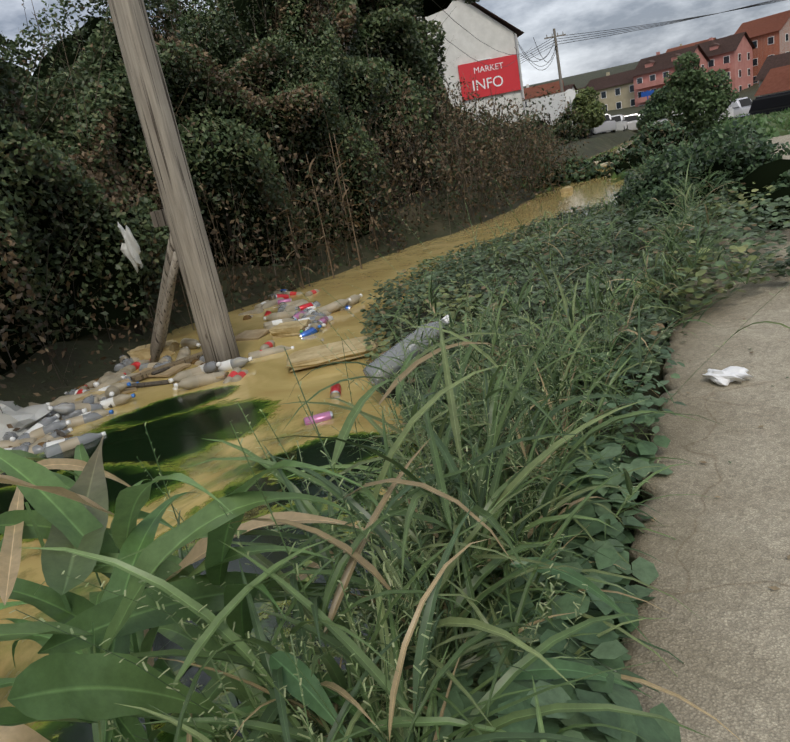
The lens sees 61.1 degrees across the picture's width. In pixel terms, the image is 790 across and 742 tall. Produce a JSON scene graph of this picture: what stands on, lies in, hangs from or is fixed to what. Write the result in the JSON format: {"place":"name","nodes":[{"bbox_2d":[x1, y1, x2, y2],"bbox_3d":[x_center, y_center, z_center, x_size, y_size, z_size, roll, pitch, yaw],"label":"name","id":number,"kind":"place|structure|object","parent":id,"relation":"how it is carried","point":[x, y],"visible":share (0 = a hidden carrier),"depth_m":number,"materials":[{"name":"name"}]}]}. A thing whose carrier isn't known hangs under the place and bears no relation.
{"place":"outdoors","nodes":[
{"label":"outdoors","id":0,"kind":"place"},
{"bbox_2d":[0,136,639,727],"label":"stream water","id":1,"kind":"structure","parent":0,"point":[272,376],"depth_m":7.51,"materials":[{"name":"liquid"}]},
{"bbox_2d":[0,400,50,440],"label":"bag in water","id":2,"kind":"object","parent":1,"relation":"in","point":[25,419],"visible":0.6,"depth_m":7.23,"materials":[{"name":"grey plastic"}]},
{"bbox_2d":[53,429,64,436],"bbox_3d":[-3.764,0.634,7.282,0.070,0.113,1.001,-25,22,-38],"label":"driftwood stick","id":3,"kind":"object","parent":1,"relation":"on","point":[60,433],"visible":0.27,"depth_m":6.93,"materials":[{"name":"brown wood"}]},
{"bbox_2d":[0,459,240,541],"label":"algae mat","id":4,"kind":"object","parent":1,"relation":"on","point":[131,474],"visible":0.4,"depth_m":5.58,"materials":[{"name":"green plant"}]},
{"bbox_2d":[118,378,136,393],"bbox_3d":[-3.567,0.271,8.329,0.600,0.096,0.501,-20,20,-27],"label":"cardboard sheet","id":5,"kind":"object","parent":1,"relation":"on","point":[128,390],"visible":0.21,"depth_m":8.26,"materials":[{"name":"brown cardboard"}]},
{"bbox_2d":[0,394,283,542],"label":"algae mat","id":6,"kind":"object","parent":1,"relation":"on","point":[178,439],"visible":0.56,"depth_m":6.46,"materials":[{"name":"green plant"}]},
{"bbox_2d":[91,385,240,430],"bbox_3d":[-2.447,0.387,7.339,2.700,0.001,1.350,-18,19,-22],"label":"algae mat","id":7,"kind":"object","parent":6,"relation":"on","point":[173,406],"visible":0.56,"depth_m":7.31,"materials":[{"name":"green plant"}]},
{"bbox_2d":[127,380,174,387],"bbox_3d":[-3.229,0.183,8.368,1.001,0.107,0.070,-8,18,9],"label":"driftwood stick","id":8,"kind":"object","parent":1,"relation":"on","point":[152,383],"visible":0.41,"depth_m":8.32,"materials":[{"name":"brown wood"}]},
{"bbox_2d":[151,366,172,374],"bbox_3d":[-2.876,-0.116,9.087,0.070,0.084,1.001,2,22,37],"label":"driftwood stick","id":9,"kind":"object","parent":1,"relation":"on","point":[159,371],"visible":0.32,"depth_m":8.79,"materials":[{"name":"brown wood"}]},
{"bbox_2d":[137,363,191,376],"bbox_3d":[-3.134,-0.001,8.925,0.713,0.079,0.471,-2,20,27],"label":"cardboard sheet","id":10,"kind":"object","parent":1,"relation":"on","point":[169,372],"visible":0.6,"depth_m":8.81,"materials":[{"name":"brown cardboard"}]},
{"bbox_2d":[130,351,202,380],"bbox_3d":[-3.021,-0.069,8.984,0.160,0.050,1.041,9,26,48],"label":"stick","id":11,"kind":"object","parent":1,"relation":"on","point":[147,373],"visible":0.71,"depth_m":8.94,"materials":[{"name":"brown wood"}]},
{"bbox_2d":[0,289,362,457],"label":"plastic bottles","id":12,"kind":"object","parent":1,"relation":"on","point":[67,410],"visible":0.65,"depth_m":8.12,"materials":[{"name":"clear plastic"}]},
{"bbox_2d":[75,381,123,400],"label":"cardboard sheet","id":13,"kind":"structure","parent":12,"relation":"on","point":[88,394],"depth_m":8.10,"materials":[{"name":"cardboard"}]},
{"bbox_2d":[27,499,356,741],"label":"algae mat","id":14,"kind":"object","parent":1,"relation":"on","point":[75,731],"visible":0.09,"depth_m":2.97,"materials":[{"name":"green plant"}]},
{"bbox_2d":[39,496,347,738],"bbox_3d":[-1.044,1.221,3.842,2.025,0.001,3.600,2,22,36],"label":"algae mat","id":15,"kind":"object","parent":1,"relation":"on","point":[161,641],"visible":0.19,"depth_m":4.01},
{"bbox_2d":[215,371,228,378],"bbox_3d":[-2.264,0.093,8.124,0.450,0.119,0.350,-12,17,-2],"label":"cardboard sheet","id":16,"kind":"object","parent":1,"relation":"on","point":[223,376],"visible":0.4,"depth_m":7.97,"materials":[{"name":"brown cardboard"}]},
{"bbox_2d":[37,496,422,737],"bbox_3d":[0.121,1.114,3.474,4.050,0.001,2.700,-11,17,0],"label":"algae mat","id":17,"kind":"object","parent":1,"relation":"on","point":[271,619],"visible":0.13,"depth_m":3.45,"materials":[{"name":"green plant"}]},
{"bbox_2d":[58,603,403,741],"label":"water","id":18,"kind":"structure","parent":1,"relation":"on","point":[222,697],"depth_m":2.98,"materials":[{"name":"liquid"}]},
{"bbox_2d":[235,328,269,340],"bbox_3d":[-2.148,-0.536,10.002,0.511,0.082,0.415,-2,20,27],"label":"cardboard sheet","id":19,"kind":"object","parent":1,"relation":"on","point":[256,334],"visible":0.73,"depth_m":9.94,"materials":[{"name":"brown cardboard"}]},
{"bbox_2d":[146,431,419,550],"bbox_3d":[-0.727,0.882,4.737,4.050,0.001,2.250,-25,22,-38],"label":"algae mat","id":20,"kind":"object","parent":1,"relation":"on","point":[232,486],"visible":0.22,"depth_m":4.88,"materials":[{"name":"green plant"}]},
{"bbox_2d":[269,319,309,338],"bbox_3d":[-1.511,-0.613,9.711,0.554,0.167,0.420,-7,18,14],"label":"bottle","id":21,"kind":"object","parent":1,"relation":"on","point":[286,329],"depth_m":9.56,"materials":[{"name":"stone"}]},
{"bbox_2d":[240,430,402,485],"bbox_3d":[-0.521,0.659,5.298,2.250,0.001,1.350,-13,17,-6],"label":"algae mat","id":22,"kind":"object","parent":1,"relation":"on","point":[311,453],"visible":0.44,"depth_m":5.32,"materials":[{"name":"green plant"}]},
{"bbox_2d":[286,335,377,371],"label":"plank","id":23,"kind":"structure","parent":1,"relation":"on","point":[306,358],"depth_m":7.73,"materials":[{"name":"wood"}]},
{"bbox_2d":[560,186,572,192],"bbox_3d":[5.706,-5.996,22.179,0.352,0.208,0.451,1,21,34],"label":"floating debris","id":24,"kind":"object","parent":1,"relation":"in","point":[566,189],"visible":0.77,"depth_m":22.05,"materials":[{"name":"stone"}]},
{"bbox_2d":[0,61,758,641],"bbox_3d":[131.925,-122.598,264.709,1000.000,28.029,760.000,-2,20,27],"label":"ground","id":25,"kind":"structure","parent":0,"point":[42,379],"depth_m":12.01,"materials":[{"name":"brown soil"}]},
{"bbox_2d":[127,339,179,359],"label":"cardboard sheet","id":26,"kind":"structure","parent":25,"relation":"on","point":[171,347],"depth_m":9.82,"materials":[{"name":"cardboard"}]},
{"bbox_2d":[107,0,239,362],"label":"utility pole with strut","id":27,"kind":"object","parent":25,"relation":"on","point":[188,252],"visible":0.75,"depth_m":8.04,"materials":[{"name":"brown wood"}]},
{"bbox_2d":[150,209,167,227],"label":"pole block","id":28,"kind":"structure","parent":27,"relation":"attached to","point":[158,218],"depth_m":8.46,"materials":[{"name":"brown wood"}]},
{"bbox_2d":[405,0,529,67],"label":"power lines","id":29,"kind":"object","parent":27,"relation":"attached to","point":[467,31],"visible":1,"depth_m":26.75,"materials":[{"name":"black"}]},
{"bbox_2d":[0,443,412,741],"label":"maize plants","id":30,"kind":"object","parent":25,"relation":"on","point":[52,498],"visible":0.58,"depth_m":1.79,"materials":[{"name":"green plant"}]},
{"bbox_2d":[0,0,459,211],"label":"dead hedge branches","id":31,"kind":"object","parent":25,"relation":"on","point":[162,67],"visible":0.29,"depth_m":11.06,"materials":[{"name":"brown plant"}]},
{"bbox_2d":[0,124,575,447],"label":"dry leaves","id":32,"kind":"object","parent":25,"relation":"on","point":[42,339],"visible":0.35,"depth_m":13.25,"materials":[{"name":"brown plant"}]},
{"bbox_2d":[0,74,579,412],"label":"bank twigs","id":33,"kind":"object","parent":25,"relation":"on","point":[296,218],"visible":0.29,"depth_m":14.16,"materials":[{"name":"brown plant"}]},
{"bbox_2d":[0,0,588,387],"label":"hedge","id":34,"kind":"object","parent":25,"relation":"on","point":[342,63],"depth_m":12.52,"materials":[{"name":"green plant"}]},
{"bbox_2d":[118,222,142,272],"bbox_3d":[-3.704,-1.732,9.351,0.264,0.749,0.215,-2,20,27],"label":"plastic bag","id":35,"kind":"object","parent":34,"relation":"attached to","point":[130,249],"visible":1,"depth_m":9.29,"materials":[{"name":"grey plastic"}]},
{"bbox_2d":[0,0,447,170],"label":"tree foliage","id":36,"kind":"object","parent":34,"relation":"attached to","point":[8,54],"depth_m":11.93,"materials":[{"name":"green plant"}]},
{"bbox_2d":[0,436,654,741],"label":"broad leaves","id":37,"kind":"object","parent":25,"relation":"on","point":[60,683],"visible":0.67,"depth_m":1.54,"materials":[{"name":"green plant"}]},
{"bbox_2d":[76,58,594,333],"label":"dry bushes","id":38,"kind":"object","parent":25,"relation":"on","point":[482,144],"depth_m":17.48,"materials":[{"name":"brown plant"}]},
{"bbox_2d":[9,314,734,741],"bbox_3d":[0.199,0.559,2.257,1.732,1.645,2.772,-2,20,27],"label":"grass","id":39,"kind":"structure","parent":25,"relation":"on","point":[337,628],"depth_m":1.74,"materials":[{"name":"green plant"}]},
{"bbox_2d":[278,87,506,287],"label":"dried stalks","id":40,"kind":"object","parent":25,"relation":"on","point":[343,195],"visible":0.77,"depth_m":14.14,"materials":[{"name":"brown plant"}]},
{"bbox_2d":[106,249,740,741],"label":"bank grass","id":41,"kind":"structure","parent":25,"relation":"on","point":[368,701],"depth_m":2.01,"materials":[{"name":"green plant"}]},
{"bbox_2d":[73,176,789,714],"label":"weeds","id":42,"kind":"object","parent":25,"relation":"on","point":[477,360],"visible":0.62,"depth_m":3.37,"materials":[{"name":"green plant"}]},
{"bbox_2d":[417,0,525,127],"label":"building","id":43,"kind":"structure","parent":25,"relation":"on","point":[485,26],"depth_m":49.92,"materials":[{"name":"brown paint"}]},
{"bbox_2d":[346,282,686,741],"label":"broadleaf weeds","id":44,"kind":"object","parent":25,"relation":"on","point":[609,651],"visible":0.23,"depth_m":1.96,"materials":[{"name":"green plant"}]},
{"bbox_2d":[524,80,564,109],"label":"house","id":45,"kind":"structure","parent":25,"relation":"on","point":[529,91],"depth_m":151.75,"materials":[{"name":"orange tile"}]},
{"bbox_2d":[384,130,716,359],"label":"bank grass","id":46,"kind":"structure","parent":25,"relation":"on","point":[576,260],"depth_m":8.24,"materials":[{"name":"green plant"}]},
{"bbox_2d":[527,90,577,127],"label":"wall","id":47,"kind":"structure","parent":25,"relation":"on","point":[556,99],"depth_m":51.75,"materials":[{"name":"white paint"}]},
{"bbox_2d":[544,28,565,91],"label":"distant utility pole","id":48,"kind":"object","parent":25,"relation":"on","point":[558,64],"visible":0.69,"depth_m":54.92,"materials":[{"name":"brown wood"}]},
{"bbox_2d":[513,0,784,69],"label":"overhead wires","id":49,"kind":"object","parent":48,"relation":"attached to","point":[685,19],"visible":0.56,"depth_m":54.27,"materials":[{"name":"black"}]},
{"bbox_2d":[564,84,576,90],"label":"house","id":50,"kind":"structure","parent":25,"relation":"on","point":[571,86],"depth_m":177.56,"materials":[{"name":"brown tile"}]},
{"bbox_2d":[359,127,789,438],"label":"weed mat","id":51,"kind":"object","parent":25,"relation":"on","point":[747,246],"visible":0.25,"depth_m":6.81,"materials":[{"name":"green plant"}]},
{"bbox_2d":[363,315,448,384],"bbox_3d":[0.135,-0.208,6.081,0.950,0.208,0.260,-37,24,-12],"label":"clear bottle","id":52,"kind":"object","parent":51,"relation":"on","point":[397,348],"visible":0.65,"depth_m":5.96,"materials":[{"name":"white"}]},
{"bbox_2d":[453,148,707,350],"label":"plants","id":53,"kind":"object","parent":25,"relation":"on","point":[570,244],"depth_m":7.59,"materials":[{"name":"green plant"}]},
{"bbox_2d":[564,86,606,137],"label":"bush","id":54,"kind":"object","parent":25,"relation":"on","point":[589,106],"depth_m":49.67,"materials":[{"name":"green plant"}]},
{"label":"round sign post","id":55,"kind":"object","parent":54,"relation":"on","visible":0},
{"bbox_2d":[564,89,575,100],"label":"round sign","id":56,"kind":"object","parent":55,"relation":"attached to","point":[570,93],"visible":0.9,"depth_m":49.39,"materials":[{"name":"white metal"}]},
{"bbox_2d":[589,114,616,135],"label":"silver car","id":57,"kind":"object","parent":25,"relation":"on","point":[607,125],"visible":0.46,"depth_m":53.88,"materials":[{"name":"grey paint"}]},
{"bbox_2d":[572,291,644,688],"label":"broadleaf stems","id":58,"kind":"object","parent":25,"relation":"on","point":[621,445],"visible":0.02,"depth_m":3.17,"materials":[{"name":"green plant"}]},
{"bbox_2d":[584,69,634,110],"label":"tan house","id":59,"kind":"structure","parent":25,"relation":"on","point":[616,91],"depth_m":142.34,"materials":[{"name":"beige paint"}]},
{"bbox_2d":[606,114,627,132],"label":"white car","id":60,"kind":"object","parent":25,"relation":"on","point":[621,124],"visible":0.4,"depth_m":57.77,"materials":[{"name":"white paint"}]},
{"bbox_2d":[527,116,706,187],"bbox_3d":[11.063,-10.824,32.253,7.491,2.070,20.334,-2,20,27],"label":"scrub","id":61,"kind":"object","parent":25,"relation":"on","point":[674,129],"depth_m":27.62,"materials":[{"name":"green plant"}]},
{"bbox_2d":[624,113,640,130],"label":"white car","id":62,"kind":"object","parent":25,"relation":"on","point":[632,121],"visible":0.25,"depth_m":60.98,"materials":[{"name":"white paint"}]},
{"bbox_2d":[641,90,653,101],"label":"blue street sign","id":63,"kind":"object","parent":25,"relation":"on","point":[647,93],"visible":0.5,"depth_m":61.04,"materials":[{"name":"blue"}]},
{"bbox_2d":[516,107,789,191],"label":"grass tufts","id":64,"kind":"object","parent":25,"relation":"on","point":[776,124],"visible":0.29,"depth_m":25.05,"materials":[{"name":"green plant"}]},
{"bbox_2d":[630,44,709,106],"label":"house","id":65,"kind":"structure","parent":25,"relation":"on","point":[649,73],"depth_m":133.56,"materials":[{"name":"pink paint"}]},
{"bbox_2d":[584,142,783,341],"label":"path edge grass","id":66,"kind":"structure","parent":25,"relation":"on","point":[673,249],"depth_m":5.64,"materials":[{"name":"green plant"}]},
{"bbox_2d":[666,37,715,52],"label":"roof","id":67,"kind":"structure","parent":25,"relation":"on","point":[680,47],"depth_m":217.81,"materials":[{"name":"red tile"}]},
{"bbox_2d":[654,107,733,124],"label":"white car","id":68,"kind":"object","parent":25,"relation":"on","point":[731,114],"visible":0.04,"depth_m":41.71,"materials":[{"name":"white paint"}]},
{"bbox_2d":[613,119,789,231],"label":"bush","id":69,"kind":"object","parent":25,"relation":"on","point":[667,166],"depth_m":9.10,"materials":[{"name":"green plant"}]},
{"bbox_2d":[663,51,739,147],"bbox_3d":[9.357,-8.057,20.473,2.138,3.361,2.070,-2,20,27],"label":"tree","id":70,"kind":"object","parent":25,"relation":"on","point":[715,105],"depth_m":19.95,"materials":[{"name":"green plant"}]},
{"bbox_2d":[695,32,755,93],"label":"house","id":71,"kind":"structure","parent":25,"relation":"on","point":[731,56],"depth_m":134.19,"materials":[{"name":"brown tile"}]},
{"bbox_2d":[728,97,751,115],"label":"white car","id":72,"kind":"object","parent":25,"relation":"on","point":[740,105],"visible":0.08,"depth_m":42.65,"materials":[{"name":"white paint"}]},
{"bbox_2d":[728,91,789,119],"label":"black suv","id":73,"kind":"object","parent":25,"relation":"on","point":[770,103],"visible":0.29,"depth_m":33.92,"materials":[{"name":"black paint"}]},
{"bbox_2d":[735,10,789,83],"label":"brick house","id":74,"kind":"structure","parent":25,"relation":"on","point":[769,35],"depth_m":136.29,"materials":[{"name":"orange tile"}]},
{"bbox_2d":[754,65,789,95],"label":"roof","id":75,"kind":"structure","parent":25,"relation":"on","point":[776,80],"depth_m":76.45,"materials":[{"name":"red tile"}]},
{"bbox_2d":[754,52,789,96],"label":"roof","id":76,"kind":"structure","parent":25,"relation":"on","point":[776,61],"depth_m":96.55,"materials":[{"name":"brown tile"}]},
{"bbox_2d":[0,0,789,85],"label":"sky","id":77,"kind":"structure","parent":0,"point":[537,19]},
{"bbox_2d":[418,0,479,38],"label":"roof","id":78,"kind":"structure","parent":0,"point":[430,7],"depth_m":27.71,"materials":[{"name":"black"}]},
{"bbox_2d":[621,114,789,741],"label":"concrete path","id":79,"kind":"structure","parent":0,"point":[723,567],"depth_m":2.49,"materials":[{"name":"grey concrete"}]},
{"bbox_2d":[651,282,789,589],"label":"pebbles","id":80,"kind":"object","parent":79,"relation":"on","point":[771,587],"visible":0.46,"depth_m":2.80,"materials":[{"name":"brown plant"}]},
{"bbox_2d":[702,366,752,385],"bbox_3d":[1.842,0.026,3.706,0.256,0.088,0.157,-2,20,27],"label":"bag","id":81,"kind":"object","parent":79,"relation":"on","point":[726,376],"visible":1,"depth_m":3.67,"materials":[{"name":"white plastic"}]},
{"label":"green sapling trunk","id":82,"kind":"object","parent":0,"visible":0},
{"bbox_2d":[636,98,667,131],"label":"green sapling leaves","id":83,"kind":"object","parent":82,"relation":"attached to","point":[644,112],"visible":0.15,"depth_m":52.03,"materials":[{"name":"green plant"}]},
{"bbox_2d":[636,83,680,132],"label":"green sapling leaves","id":84,"kind":"object","parent":82,"relation":"attached to","point":[655,95],"visible":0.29,"depth_m":51.26,"materials":[{"name":"green plant"}]}
]}

